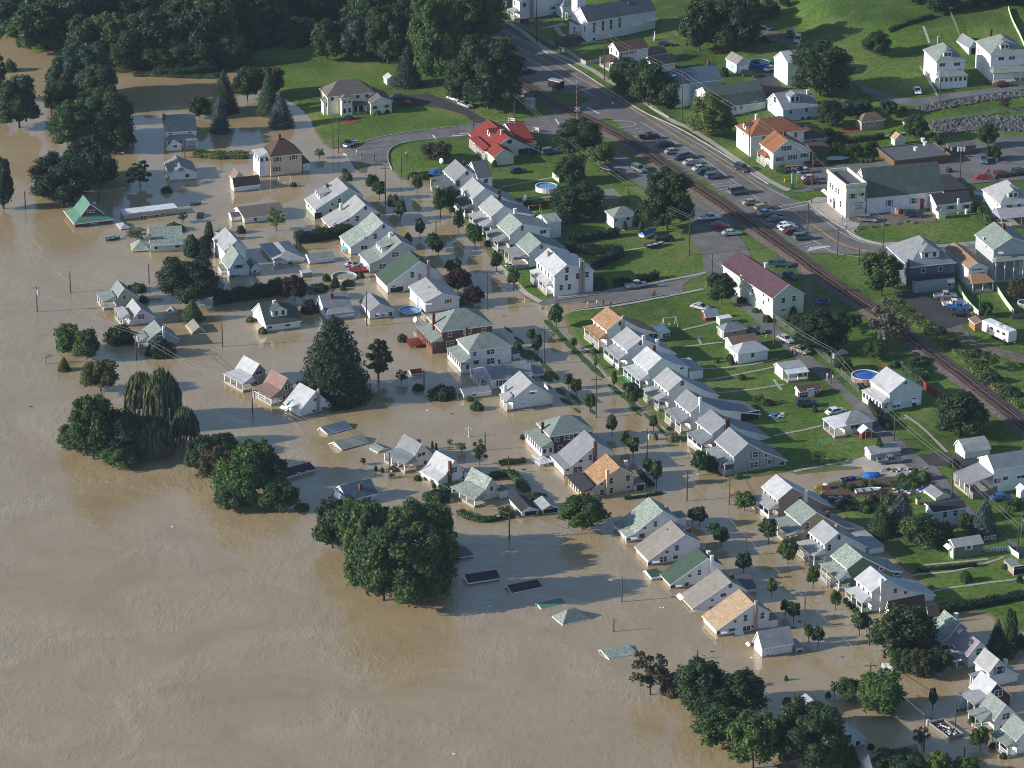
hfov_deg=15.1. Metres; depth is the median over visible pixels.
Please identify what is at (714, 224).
car
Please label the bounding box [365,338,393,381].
broadleaf tree
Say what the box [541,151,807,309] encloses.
back street
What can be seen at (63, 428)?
broadleaf tree
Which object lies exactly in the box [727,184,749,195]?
van
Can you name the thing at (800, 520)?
house
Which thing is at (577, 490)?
porch window
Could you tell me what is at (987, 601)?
hedge
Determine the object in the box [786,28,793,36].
car
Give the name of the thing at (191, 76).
hedge
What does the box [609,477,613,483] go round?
window
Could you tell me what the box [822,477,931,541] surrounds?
garden plot
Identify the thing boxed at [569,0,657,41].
church
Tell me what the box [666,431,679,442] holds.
bush
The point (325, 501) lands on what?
tree
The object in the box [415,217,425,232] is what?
street tree
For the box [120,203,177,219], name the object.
mobile home
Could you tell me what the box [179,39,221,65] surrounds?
broadleaf tree
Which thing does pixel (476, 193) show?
house
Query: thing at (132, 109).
broadleaf tree
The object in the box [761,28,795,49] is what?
farm track
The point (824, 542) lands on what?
house
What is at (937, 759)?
maple tree
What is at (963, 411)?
broadleaf tree
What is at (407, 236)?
bush
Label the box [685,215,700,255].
utility pole
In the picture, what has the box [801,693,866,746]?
house
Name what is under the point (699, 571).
window
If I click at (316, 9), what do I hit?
broadleaf tree
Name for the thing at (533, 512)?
door
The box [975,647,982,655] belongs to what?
window
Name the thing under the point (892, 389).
house
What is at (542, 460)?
deck
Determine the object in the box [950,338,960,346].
bush
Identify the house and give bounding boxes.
[63,195,113,227]
[96,280,139,310]
[114,298,155,326]
[133,320,179,349]
[147,225,183,252]
[162,113,197,151]
[164,155,197,180]
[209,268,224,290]
[212,227,246,260]
[217,244,260,277]
[222,355,266,392]
[228,202,286,223]
[251,298,301,331]
[251,369,293,405]
[252,134,309,176]
[259,240,304,265]
[280,383,330,416]
[284,462,315,478]
[304,177,363,219]
[316,291,354,320]
[319,79,392,115]
[321,194,380,227]
[331,478,377,501]
[339,212,397,254]
[358,231,415,272]
[359,293,394,319]
[375,249,442,293]
[383,434,434,473]
[408,277,460,312]
[415,307,493,353]
[419,450,468,485]
[430,159,492,195]
[446,327,520,373]
[450,467,508,507]
[453,177,517,218]
[455,544,473,557]
[468,119,539,165]
[468,194,534,236]
[469,359,544,389]
[485,208,561,251]
[499,371,553,411]
[504,232,568,268]
[507,0,567,20]
[524,414,594,457]
[529,248,594,296]
[550,429,614,475]
[556,0,571,19]
[567,453,644,496]
[583,307,669,349]
[599,38,667,70]
[602,327,676,370]
[604,206,638,228]
[612,497,686,542]
[622,345,703,390]
[634,520,701,565]
[643,367,719,411]
[643,547,723,588]
[663,60,722,107]
[663,389,760,434]
[676,569,756,611]
[686,409,769,453]
[692,80,767,115]
[702,589,778,636]
[705,427,787,476]
[721,251,804,318]
[735,114,805,156]
[745,626,803,657]
[752,474,833,518]
[756,130,829,169]
[766,89,818,120]
[771,499,854,543]
[773,359,809,382]
[796,520,884,567]
[801,125,829,141]
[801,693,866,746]
[820,543,902,590]
[822,410,874,438]
[844,566,935,613]
[854,112,885,130]
[861,367,922,412]
[862,744,920,767]
[884,594,939,620]
[886,235,956,292]
[923,36,968,88]
[924,498,967,524]
[932,610,967,649]
[944,242,994,293]
[947,629,987,669]
[953,450,1023,496]
[959,671,1011,714]
[967,692,1022,731]
[968,648,1019,685]
[974,222,1023,282]
[975,29,1023,84]
[981,180,1023,227]
[990,713,1023,758]
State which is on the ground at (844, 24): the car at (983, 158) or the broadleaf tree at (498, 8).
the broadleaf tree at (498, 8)
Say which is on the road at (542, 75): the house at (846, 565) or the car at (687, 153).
the car at (687, 153)
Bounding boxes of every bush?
[2,58,17,72]
[102,323,134,346]
[131,282,146,293]
[138,295,148,303]
[144,336,176,359]
[160,186,172,193]
[166,221,185,230]
[236,225,245,233]
[239,58,256,66]
[246,316,255,322]
[258,326,266,334]
[290,181,296,186]
[294,503,309,512]
[300,298,317,314]
[311,282,329,292]
[322,273,330,281]
[330,275,339,287]
[340,171,352,180]
[341,139,351,147]
[341,279,355,286]
[344,115,353,120]
[357,272,363,278]
[397,333,405,342]
[404,232,412,241]
[406,171,418,178]
[412,383,424,391]
[413,475,421,480]
[419,171,431,179]
[422,488,450,503]
[426,383,456,401]
[466,396,473,401]
[470,400,483,411]
[484,240,490,246]
[491,160,497,166]
[512,341,522,349]
[523,200,532,205]
[528,492,547,502]
[591,348,598,354]
[659,671,678,698]
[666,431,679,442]
[719,66,728,76]
[726,353,732,360]
[733,473,741,478]
[736,296,746,303]
[737,373,745,379]
[752,307,759,312]
[762,315,772,322]
[763,399,773,406]
[775,165,790,173]
[782,697,791,703]
[821,127,833,135]
[830,132,842,138]
[847,482,857,489]
[855,383,864,388]
[858,500,874,513]
[864,494,875,503]
[867,480,876,486]
[867,743,874,749]
[870,491,880,501]
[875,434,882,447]
[876,490,886,500]
[880,493,898,505]
[889,480,898,486]
[890,360,899,368]
[894,472,908,479]
[894,476,907,481]
[896,479,909,489]
[903,476,920,489]
[904,356,918,361]
[907,471,916,477]
[912,476,922,485]
[916,355,931,364]
[916,361,925,369]
[916,378,925,386]
[917,470,931,481]
[925,132,941,143]
[933,325,946,334]
[945,167,951,172]
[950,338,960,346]
[960,572,971,583]
[967,715,976,724]
[969,347,981,357]
[977,206,984,216]
[979,371,1002,385]
[986,637,1014,660]
[989,742,996,749]
[999,386,1023,401]
[999,752,1007,759]
[1003,504,1020,511]
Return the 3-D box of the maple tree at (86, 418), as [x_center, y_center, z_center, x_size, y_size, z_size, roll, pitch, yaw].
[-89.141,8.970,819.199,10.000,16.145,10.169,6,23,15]
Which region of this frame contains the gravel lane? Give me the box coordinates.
[948,324,1023,363]
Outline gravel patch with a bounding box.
[850,212,935,226]
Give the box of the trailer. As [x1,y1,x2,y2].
[548,78,563,89]
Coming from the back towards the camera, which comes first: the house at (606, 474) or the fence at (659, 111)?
the fence at (659, 111)
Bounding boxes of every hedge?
[133,71,216,78]
[152,63,220,75]
[192,148,249,159]
[212,282,283,304]
[293,223,353,243]
[421,481,462,499]
[445,205,454,211]
[456,508,507,522]
[489,469,510,479]
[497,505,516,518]
[498,457,526,465]
[506,468,530,492]
[559,210,588,224]
[563,241,623,269]
[568,227,620,243]
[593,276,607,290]
[612,269,660,286]
[623,491,662,499]
[635,469,654,486]
[835,133,885,143]
[836,499,872,510]
[868,399,893,429]
[881,298,1023,407]
[889,14,933,32]
[901,359,928,381]
[915,561,977,571]
[939,589,1023,613]
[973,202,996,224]
[1001,497,1023,506]
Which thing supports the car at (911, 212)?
on the gravel patch
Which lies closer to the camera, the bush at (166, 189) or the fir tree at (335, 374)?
the fir tree at (335, 374)
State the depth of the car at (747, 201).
965.45 m
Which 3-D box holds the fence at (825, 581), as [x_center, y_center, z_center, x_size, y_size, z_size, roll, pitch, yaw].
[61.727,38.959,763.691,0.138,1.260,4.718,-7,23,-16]
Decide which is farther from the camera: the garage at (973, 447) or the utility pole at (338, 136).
the utility pole at (338, 136)
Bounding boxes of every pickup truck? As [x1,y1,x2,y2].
[396,98,416,106]
[624,279,648,289]
[638,132,659,140]
[698,212,720,221]
[768,258,791,267]
[804,159,825,167]
[876,454,903,464]
[933,290,956,299]
[942,298,965,307]
[947,301,970,310]
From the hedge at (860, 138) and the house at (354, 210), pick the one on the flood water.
the house at (354, 210)
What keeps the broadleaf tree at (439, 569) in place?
on the flood water
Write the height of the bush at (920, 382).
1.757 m
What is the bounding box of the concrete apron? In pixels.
[838,457,910,476]
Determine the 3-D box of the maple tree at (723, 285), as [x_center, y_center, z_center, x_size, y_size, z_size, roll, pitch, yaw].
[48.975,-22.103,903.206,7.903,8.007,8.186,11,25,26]
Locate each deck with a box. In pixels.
[349,264,367,272]
[406,335,425,348]
[532,455,551,466]
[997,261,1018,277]
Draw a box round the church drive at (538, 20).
[503,15,570,28]
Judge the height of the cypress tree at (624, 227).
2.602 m
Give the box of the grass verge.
[504,320,672,442]
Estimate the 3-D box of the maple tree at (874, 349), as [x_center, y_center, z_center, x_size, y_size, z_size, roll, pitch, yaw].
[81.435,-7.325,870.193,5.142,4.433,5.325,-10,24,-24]
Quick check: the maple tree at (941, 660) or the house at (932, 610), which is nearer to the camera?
the maple tree at (941, 660)
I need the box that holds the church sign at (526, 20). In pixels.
[520,18,528,22]
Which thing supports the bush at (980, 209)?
on the ground at (844, 24)
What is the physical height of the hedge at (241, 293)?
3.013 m
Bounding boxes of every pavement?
[497,12,1023,591]
[525,320,650,415]
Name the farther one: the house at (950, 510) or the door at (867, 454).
the door at (867, 454)
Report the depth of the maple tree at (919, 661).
722.79 m
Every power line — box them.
[37,289,384,453]
[40,287,390,452]
[385,167,486,270]
[392,455,508,513]
[516,97,685,215]
[520,97,690,215]
[548,0,802,150]
[557,2,813,152]
[647,430,924,714]
[710,255,1014,524]
[715,256,1017,522]
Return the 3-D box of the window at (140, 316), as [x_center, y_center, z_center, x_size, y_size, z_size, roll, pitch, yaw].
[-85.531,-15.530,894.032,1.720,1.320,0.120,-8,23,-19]
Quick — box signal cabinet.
[524,97,535,109]
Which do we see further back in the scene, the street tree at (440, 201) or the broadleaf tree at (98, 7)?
the broadleaf tree at (98, 7)
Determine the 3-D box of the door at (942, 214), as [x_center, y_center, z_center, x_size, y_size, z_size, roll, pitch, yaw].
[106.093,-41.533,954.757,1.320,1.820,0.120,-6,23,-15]
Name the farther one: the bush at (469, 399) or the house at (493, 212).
the house at (493, 212)
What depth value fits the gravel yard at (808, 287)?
911.23 m
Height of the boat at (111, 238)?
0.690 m
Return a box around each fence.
[517,22,554,46]
[527,200,549,208]
[559,45,601,64]
[649,106,668,117]
[773,315,858,392]
[821,575,829,587]
[919,377,941,397]
[933,88,1023,102]
[933,108,1023,122]
[950,11,959,35]
[958,283,978,314]
[966,177,994,184]
[985,545,1007,551]
[996,284,1013,314]
[1007,546,1018,558]
[1008,6,1023,44]
[1011,313,1023,318]
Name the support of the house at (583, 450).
on the flood water
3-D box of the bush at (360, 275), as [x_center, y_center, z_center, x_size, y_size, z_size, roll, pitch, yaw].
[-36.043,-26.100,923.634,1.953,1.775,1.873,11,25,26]
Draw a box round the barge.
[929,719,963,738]
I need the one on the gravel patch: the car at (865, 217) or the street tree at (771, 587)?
the car at (865, 217)
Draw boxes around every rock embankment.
[916,89,1023,112]
[928,114,1023,136]
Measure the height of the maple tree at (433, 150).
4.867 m
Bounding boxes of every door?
[314,212,322,219]
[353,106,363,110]
[390,286,403,292]
[518,147,529,155]
[524,510,536,516]
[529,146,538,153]
[543,507,557,514]
[636,483,644,491]
[738,65,747,73]
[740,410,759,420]
[808,388,814,396]
[865,431,871,438]
[865,448,869,458]
[898,139,902,144]
[919,201,923,208]
[940,212,944,218]
[956,443,962,456]
[971,47,975,53]
[1013,565,1023,575]
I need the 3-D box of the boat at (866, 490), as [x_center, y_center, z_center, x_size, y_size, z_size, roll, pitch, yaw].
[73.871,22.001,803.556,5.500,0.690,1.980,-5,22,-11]
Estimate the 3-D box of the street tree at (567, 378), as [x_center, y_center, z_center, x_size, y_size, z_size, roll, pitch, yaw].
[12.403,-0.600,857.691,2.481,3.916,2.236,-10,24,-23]
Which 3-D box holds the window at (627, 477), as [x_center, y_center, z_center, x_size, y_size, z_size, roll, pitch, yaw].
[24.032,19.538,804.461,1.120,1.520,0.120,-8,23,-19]
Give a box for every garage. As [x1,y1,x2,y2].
[130,239,148,251]
[229,167,260,191]
[318,420,351,434]
[328,434,368,449]
[458,384,491,398]
[462,570,499,584]
[504,579,541,593]
[509,494,538,516]
[533,496,558,514]
[535,598,565,608]
[552,608,589,625]
[599,644,634,659]
[602,188,620,206]
[646,53,676,71]
[716,321,747,338]
[723,332,760,350]
[725,51,749,73]
[728,340,769,363]
[864,442,900,459]
[953,436,990,458]
[956,33,975,54]
[1003,558,1023,575]
[1015,483,1023,497]
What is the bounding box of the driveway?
[407,93,484,123]
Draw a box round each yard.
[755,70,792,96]
[792,265,813,306]
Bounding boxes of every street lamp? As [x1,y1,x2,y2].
[609,576,622,601]
[686,470,699,500]
[893,415,906,440]
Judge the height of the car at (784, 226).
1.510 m
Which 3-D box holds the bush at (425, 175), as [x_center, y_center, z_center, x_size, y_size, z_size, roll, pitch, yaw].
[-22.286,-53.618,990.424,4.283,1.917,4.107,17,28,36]
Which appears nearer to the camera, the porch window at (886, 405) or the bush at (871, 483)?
the bush at (871, 483)
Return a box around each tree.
[0,0,35,33]
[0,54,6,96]
[0,74,43,127]
[0,156,14,208]
[3,2,65,48]
[27,150,93,206]
[37,0,91,42]
[37,19,63,50]
[41,83,60,115]
[43,351,52,363]
[44,51,74,86]
[44,79,79,104]
[47,97,97,143]
[52,323,80,352]
[55,424,70,444]
[58,357,70,372]
[60,40,116,92]
[61,432,81,452]
[62,13,98,50]
[62,131,103,160]
[62,408,91,454]
[69,393,113,459]
[70,328,100,358]
[76,63,117,97]
[79,358,119,392]
[82,36,109,58]
[82,84,135,140]
[84,407,143,456]
[85,0,117,18]
[85,145,120,185]
[89,11,123,47]
[97,444,139,469]
[100,117,137,150]
[107,24,157,62]
[107,42,142,68]
[112,0,159,17]
[122,6,167,54]
[123,371,151,416]
[124,160,151,186]
[125,227,146,239]
[127,102,135,133]
[128,413,153,456]
[135,45,177,67]
[136,413,177,463]
[142,365,183,423]
[150,12,184,51]
[154,255,222,304]
[155,0,166,10]
[158,0,195,15]
[165,42,189,65]
[173,406,199,449]
[176,5,217,45]
[177,211,187,220]
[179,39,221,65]
[181,299,205,323]
[181,433,217,468]
[183,234,198,257]
[188,95,212,117]
[193,0,241,40]
[194,445,232,478]
[196,236,212,256]
[204,221,213,240]
[209,70,239,115]
[209,94,231,134]
[210,450,264,503]
[211,432,238,450]
[211,483,249,511]
[212,30,252,61]
[225,47,247,66]
[231,66,262,99]
[231,437,274,472]
[255,71,277,117]
[255,454,287,479]
[256,475,302,510]
[257,67,284,91]
[266,207,285,230]
[267,92,295,130]
[268,276,284,286]
[281,274,307,300]
[290,16,316,40]
[293,314,376,411]
[295,0,341,20]
[310,17,342,59]
[310,498,342,547]
[314,148,324,157]
[320,497,333,505]
[334,493,369,553]
[337,0,386,27]
[337,12,367,59]
[338,0,349,4]
[341,497,386,565]
[342,553,362,587]
[352,525,397,600]
[362,518,437,606]
[363,1,411,63]
[365,174,379,186]
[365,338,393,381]
[371,180,384,199]
[373,502,389,526]
[382,0,394,5]
[383,496,445,530]
[387,194,399,210]
[391,44,425,89]
[394,0,428,24]
[394,199,406,219]
[394,524,461,603]
[395,369,407,382]
[405,0,463,56]
[411,174,422,192]
[413,27,456,86]
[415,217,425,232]
[420,141,452,160]
[424,232,439,250]
[427,501,455,534]
[431,239,443,255]
[432,185,447,217]
[438,515,458,550]
[443,57,479,103]
[443,259,454,270]
[444,267,473,291]
[445,186,457,213]
[451,34,526,108]
[451,257,461,270]
[452,0,503,46]
[453,209,464,233]
[456,442,466,451]
[459,294,465,305]
[463,285,486,303]
[465,224,482,248]
[472,439,487,464]
[477,0,507,25]
[490,250,502,271]
[491,66,523,112]
[506,265,519,289]
[526,328,535,342]
[531,332,542,355]
[547,179,604,218]
[547,303,563,327]
[552,116,605,153]
[553,153,586,181]
[556,493,611,529]
[557,495,602,525]
[562,373,572,388]
[569,337,577,348]
[569,379,581,395]
[583,144,615,164]
[583,393,597,412]
[593,354,597,369]
[606,413,617,430]
[609,55,649,94]
[609,61,620,82]
[611,371,617,384]
[619,430,629,448]
[622,220,626,229]
[622,382,632,389]
[625,382,643,407]
[626,62,668,104]
[626,436,639,457]
[628,650,670,694]
[632,211,638,226]
[635,165,696,229]
[638,221,643,232]
[642,458,652,472]
[649,415,657,430]
[649,460,662,485]
[653,76,680,106]
[672,654,723,712]
[677,0,720,50]
[685,90,737,136]
[687,507,695,522]
[689,682,737,717]
[690,448,707,472]
[690,701,741,747]
[691,506,708,525]
[704,455,717,472]
[705,522,719,534]
[706,272,737,303]
[711,0,768,48]
[713,526,729,546]
[718,667,771,712]
[725,708,784,767]
[732,490,756,510]
[734,551,753,572]
[752,393,765,403]
[758,517,777,543]
[759,0,780,16]
[766,576,777,596]
[770,732,797,761]
[774,694,845,767]
[776,536,799,563]
[778,0,790,5]
[780,599,789,614]
[782,313,801,327]
[785,601,800,620]
[789,38,855,95]
[789,305,797,315]
[793,306,852,352]
[804,623,813,641]
[806,565,819,584]
[811,451,826,463]
[811,625,824,645]
[816,99,845,126]
[817,726,853,766]
[826,137,834,145]
[830,589,841,609]
[830,681,838,694]
[831,142,842,154]
[833,356,852,370]
[836,677,860,701]
[840,480,846,490]
[841,100,861,118]
[841,744,860,767]
[843,144,863,156]
[844,313,861,327]
[850,609,867,635]
[854,667,906,716]
[858,99,873,112]
[859,249,904,295]
[859,328,866,334]
[860,28,891,54]
[862,340,884,359]
[864,140,879,153]
[865,615,873,631]
[866,503,895,541]
[866,601,939,658]
[868,296,908,351]
[871,747,923,767]
[879,99,897,116]
[888,647,912,673]
[889,491,912,536]
[892,319,912,339]
[898,106,907,112]
[898,511,946,548]
[903,114,930,138]
[906,648,933,677]
[912,726,930,746]
[920,750,954,767]
[924,0,949,13]
[928,647,954,673]
[929,687,937,709]
[935,391,990,436]
[939,519,954,543]
[947,0,978,9]
[947,459,960,468]
[952,756,980,767]
[957,512,973,529]
[960,570,971,578]
[969,497,998,541]
[969,726,989,748]
[976,0,1014,4]
[976,122,999,146]
[977,351,999,369]
[980,301,992,315]
[984,145,1001,159]
[988,618,1003,643]
[998,96,1011,108]
[1002,607,1013,650]
[1006,277,1023,299]
[1009,611,1017,654]
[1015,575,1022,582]
[1017,633,1023,649]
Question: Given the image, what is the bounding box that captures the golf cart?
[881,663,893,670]
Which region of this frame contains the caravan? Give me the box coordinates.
[982,318,1016,342]
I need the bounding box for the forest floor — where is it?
[1,3,413,76]
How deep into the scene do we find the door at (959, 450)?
820.71 m
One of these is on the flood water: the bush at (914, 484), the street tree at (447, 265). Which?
the street tree at (447, 265)
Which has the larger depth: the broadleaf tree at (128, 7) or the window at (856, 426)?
the broadleaf tree at (128, 7)
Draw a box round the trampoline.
[816,298,829,302]
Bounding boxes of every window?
[138,314,144,319]
[234,264,243,268]
[253,152,267,161]
[255,370,262,375]
[273,166,279,171]
[274,157,280,161]
[284,383,290,390]
[290,155,296,159]
[361,245,367,249]
[371,105,378,109]
[379,263,386,269]
[383,104,390,107]
[391,251,398,257]
[410,271,414,277]
[417,329,441,347]
[417,451,425,457]
[446,340,453,347]
[448,351,468,368]
[452,466,457,473]
[486,349,494,354]
[487,357,494,364]
[496,380,504,385]
[526,434,551,452]
[564,274,568,280]
[564,434,573,439]
[569,480,589,496]
[573,466,581,472]
[593,22,595,32]
[601,21,603,31]
[609,19,612,29]
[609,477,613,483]
[609,487,613,493]
[618,17,620,27]
[625,474,629,481]
[639,533,644,538]
[653,520,657,527]
[659,556,666,562]
[662,332,669,338]
[672,554,678,559]
[697,569,701,575]
[720,592,726,597]
[728,627,735,631]
[742,625,750,631]
[743,614,747,621]
[748,461,759,468]
[751,451,759,457]
[760,612,764,619]
[766,459,773,464]
[776,157,782,161]
[782,145,790,150]
[788,154,796,159]
[801,153,807,157]
[805,522,809,529]
[827,544,831,550]
[849,193,856,198]
[850,424,858,429]
[855,740,860,746]
[863,393,887,407]
[886,200,892,205]
[910,197,916,203]
[936,77,965,81]
[941,644,948,649]
[942,512,947,517]
[946,205,955,209]
[953,510,957,516]
[962,204,970,208]
[965,545,972,549]
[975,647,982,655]
[994,477,1000,483]
[994,665,1004,674]
[994,689,1002,696]
[1002,712,1009,720]
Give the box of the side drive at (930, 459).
[918,452,978,465]
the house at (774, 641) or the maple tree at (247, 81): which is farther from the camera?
the maple tree at (247, 81)
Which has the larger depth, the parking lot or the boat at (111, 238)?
the boat at (111, 238)
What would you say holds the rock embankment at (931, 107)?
on the ground at (844, 24)
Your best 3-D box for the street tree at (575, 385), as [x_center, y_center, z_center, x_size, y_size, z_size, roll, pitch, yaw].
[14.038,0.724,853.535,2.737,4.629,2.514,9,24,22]
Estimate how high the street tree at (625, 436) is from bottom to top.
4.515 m
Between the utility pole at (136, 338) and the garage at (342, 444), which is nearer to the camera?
the garage at (342, 444)
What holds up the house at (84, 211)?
on the flood water
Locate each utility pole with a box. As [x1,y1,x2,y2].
[35,285,38,311]
[59,271,70,292]
[130,331,139,359]
[221,315,222,346]
[246,388,256,413]
[332,119,333,147]
[337,119,338,152]
[366,291,366,325]
[380,168,389,203]
[389,452,390,478]
[423,369,424,387]
[482,270,497,308]
[496,512,509,539]
[536,0,536,42]
[539,327,549,363]
[591,376,601,417]
[604,33,604,79]
[642,429,652,457]
[673,72,682,121]
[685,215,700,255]
[748,120,749,163]
[773,314,774,347]
[803,597,818,628]
[807,203,808,232]
[811,153,812,202]
[830,348,834,383]
[873,218,883,249]
[919,713,931,751]
[951,461,953,497]
[954,703,956,726]
[957,142,965,178]
[1017,524,1022,551]
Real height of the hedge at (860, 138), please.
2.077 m
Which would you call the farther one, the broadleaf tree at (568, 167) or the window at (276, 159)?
the window at (276, 159)
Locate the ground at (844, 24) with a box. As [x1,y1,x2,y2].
[0,0,1023,631]
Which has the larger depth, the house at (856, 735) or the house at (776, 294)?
the house at (776, 294)
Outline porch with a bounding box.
[953,474,996,499]
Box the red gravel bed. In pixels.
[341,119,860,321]
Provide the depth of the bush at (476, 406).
846.31 m
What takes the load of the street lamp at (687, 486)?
in the flood water
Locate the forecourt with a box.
[809,201,859,230]
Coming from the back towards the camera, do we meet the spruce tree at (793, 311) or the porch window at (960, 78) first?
the porch window at (960, 78)
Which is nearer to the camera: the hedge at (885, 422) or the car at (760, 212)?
the hedge at (885, 422)
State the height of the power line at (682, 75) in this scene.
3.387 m
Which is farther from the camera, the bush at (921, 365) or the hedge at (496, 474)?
the bush at (921, 365)
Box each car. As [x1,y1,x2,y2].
[196,212,203,219]
[306,285,313,293]
[390,93,407,99]
[446,96,461,101]
[457,101,472,107]
[508,166,526,173]
[523,68,536,74]
[540,146,559,155]
[600,163,617,173]
[631,162,646,173]
[654,233,673,240]
[655,139,674,147]
[657,40,674,45]
[664,147,681,154]
[671,153,690,160]
[677,150,695,159]
[682,158,700,165]
[690,302,710,310]
[691,164,709,170]
[695,168,712,175]
[704,171,723,179]
[710,221,729,228]
[721,228,741,236]
[734,161,750,172]
[740,69,757,76]
[741,198,761,205]
[746,325,765,333]
[753,202,772,209]
[756,208,775,216]
[759,23,773,30]
[760,35,774,41]
[763,65,773,71]
[763,211,782,217]
[766,215,785,222]
[776,221,794,227]
[776,333,794,343]
[779,223,798,230]
[779,270,798,279]
[782,227,800,234]
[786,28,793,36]
[790,344,810,354]
[793,33,801,42]
[793,231,812,240]
[795,397,817,407]
[798,166,815,173]
[801,174,820,179]
[802,177,820,184]
[825,406,846,415]
[858,213,877,222]
[904,209,923,217]
[913,86,921,93]
[940,296,960,301]
[951,309,971,316]
[974,173,993,179]
[980,153,987,163]
[989,492,1013,501]
[993,169,1011,177]
[994,80,1012,87]
[1011,167,1023,175]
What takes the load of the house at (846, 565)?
on the ground at (844, 24)
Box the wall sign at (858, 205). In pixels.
[852,201,865,209]
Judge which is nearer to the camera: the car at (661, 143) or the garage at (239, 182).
the garage at (239, 182)
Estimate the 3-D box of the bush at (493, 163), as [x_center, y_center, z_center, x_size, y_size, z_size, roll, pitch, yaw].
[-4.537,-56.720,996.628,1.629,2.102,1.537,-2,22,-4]
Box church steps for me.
[556,34,585,46]
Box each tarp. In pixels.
[428,168,443,173]
[861,472,880,478]
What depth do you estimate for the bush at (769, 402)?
847.12 m
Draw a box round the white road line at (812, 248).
[432,30,967,256]
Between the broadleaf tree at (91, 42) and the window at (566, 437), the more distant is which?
the broadleaf tree at (91, 42)
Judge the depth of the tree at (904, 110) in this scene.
1025.89 m
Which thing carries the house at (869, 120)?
on the ground at (844, 24)
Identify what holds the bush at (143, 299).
on the flood water
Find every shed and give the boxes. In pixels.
[116,222,129,229]
[167,306,177,313]
[186,319,205,333]
[299,269,311,277]
[305,251,334,264]
[370,443,387,452]
[383,73,395,84]
[408,368,422,375]
[552,171,559,182]
[702,308,718,320]
[794,383,821,396]
[831,346,848,355]
[857,424,873,438]
[890,131,905,144]
[915,496,920,504]
[923,484,950,500]
[935,206,946,218]
[943,534,983,559]
[968,315,984,330]
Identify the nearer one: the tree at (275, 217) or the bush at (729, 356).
the bush at (729, 356)
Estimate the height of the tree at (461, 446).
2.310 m
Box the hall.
[821,161,971,217]
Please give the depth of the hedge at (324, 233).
947.62 m
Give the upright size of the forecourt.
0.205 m
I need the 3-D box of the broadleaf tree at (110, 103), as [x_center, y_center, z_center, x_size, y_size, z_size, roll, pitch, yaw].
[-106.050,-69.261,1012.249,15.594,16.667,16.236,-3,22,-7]
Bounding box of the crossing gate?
[573,88,580,119]
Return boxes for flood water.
[0,33,1023,767]
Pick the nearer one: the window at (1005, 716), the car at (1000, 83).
the window at (1005, 716)
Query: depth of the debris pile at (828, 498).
800.44 m
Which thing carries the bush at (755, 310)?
on the ground at (844, 24)
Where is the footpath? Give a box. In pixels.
[541,22,606,43]
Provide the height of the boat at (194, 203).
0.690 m
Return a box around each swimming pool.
[331,271,356,281]
[399,305,421,315]
[535,182,556,193]
[750,58,769,68]
[851,369,877,384]
[974,189,982,198]
[1017,299,1023,308]
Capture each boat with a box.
[105,235,119,240]
[189,201,200,205]
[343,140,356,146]
[387,463,400,471]
[638,228,655,237]
[644,240,663,247]
[826,156,849,161]
[840,476,855,481]
[854,487,880,493]
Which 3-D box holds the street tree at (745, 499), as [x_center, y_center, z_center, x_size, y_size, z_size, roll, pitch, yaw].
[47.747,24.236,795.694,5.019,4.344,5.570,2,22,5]
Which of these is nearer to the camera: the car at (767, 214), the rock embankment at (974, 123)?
the car at (767, 214)
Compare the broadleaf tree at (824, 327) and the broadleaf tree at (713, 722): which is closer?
the broadleaf tree at (713, 722)
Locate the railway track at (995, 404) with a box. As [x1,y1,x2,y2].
[518,77,1023,438]
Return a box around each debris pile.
[344,262,361,266]
[768,412,783,418]
[825,496,850,501]
[880,466,927,471]
[891,484,937,493]
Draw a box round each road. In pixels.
[345,100,618,172]
[492,24,974,254]
[790,135,1023,192]
[853,80,1023,105]
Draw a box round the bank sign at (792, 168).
[785,165,802,183]
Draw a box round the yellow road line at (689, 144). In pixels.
[514,44,972,252]
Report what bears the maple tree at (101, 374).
on the flood water
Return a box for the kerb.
[364,39,887,309]
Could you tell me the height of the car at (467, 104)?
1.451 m
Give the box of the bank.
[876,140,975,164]
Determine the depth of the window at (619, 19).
1093.91 m
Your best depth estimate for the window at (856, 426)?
831.80 m
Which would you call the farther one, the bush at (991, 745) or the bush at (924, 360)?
the bush at (924, 360)
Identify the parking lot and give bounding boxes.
[894,290,967,327]
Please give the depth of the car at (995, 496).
798.30 m
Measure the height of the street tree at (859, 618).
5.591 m
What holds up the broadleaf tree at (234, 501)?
on the flood water
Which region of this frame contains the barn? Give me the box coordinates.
[773,50,798,84]
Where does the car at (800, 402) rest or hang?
on the ground at (844, 24)
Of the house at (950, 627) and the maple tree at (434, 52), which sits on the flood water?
the house at (950, 627)
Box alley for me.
[706,266,1023,556]
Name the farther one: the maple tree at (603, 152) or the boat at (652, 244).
the maple tree at (603, 152)
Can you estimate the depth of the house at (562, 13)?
1114.76 m
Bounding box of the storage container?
[716,314,732,324]
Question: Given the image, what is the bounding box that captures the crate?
[821,483,829,489]
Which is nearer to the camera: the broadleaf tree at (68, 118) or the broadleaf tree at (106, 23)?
the broadleaf tree at (68, 118)

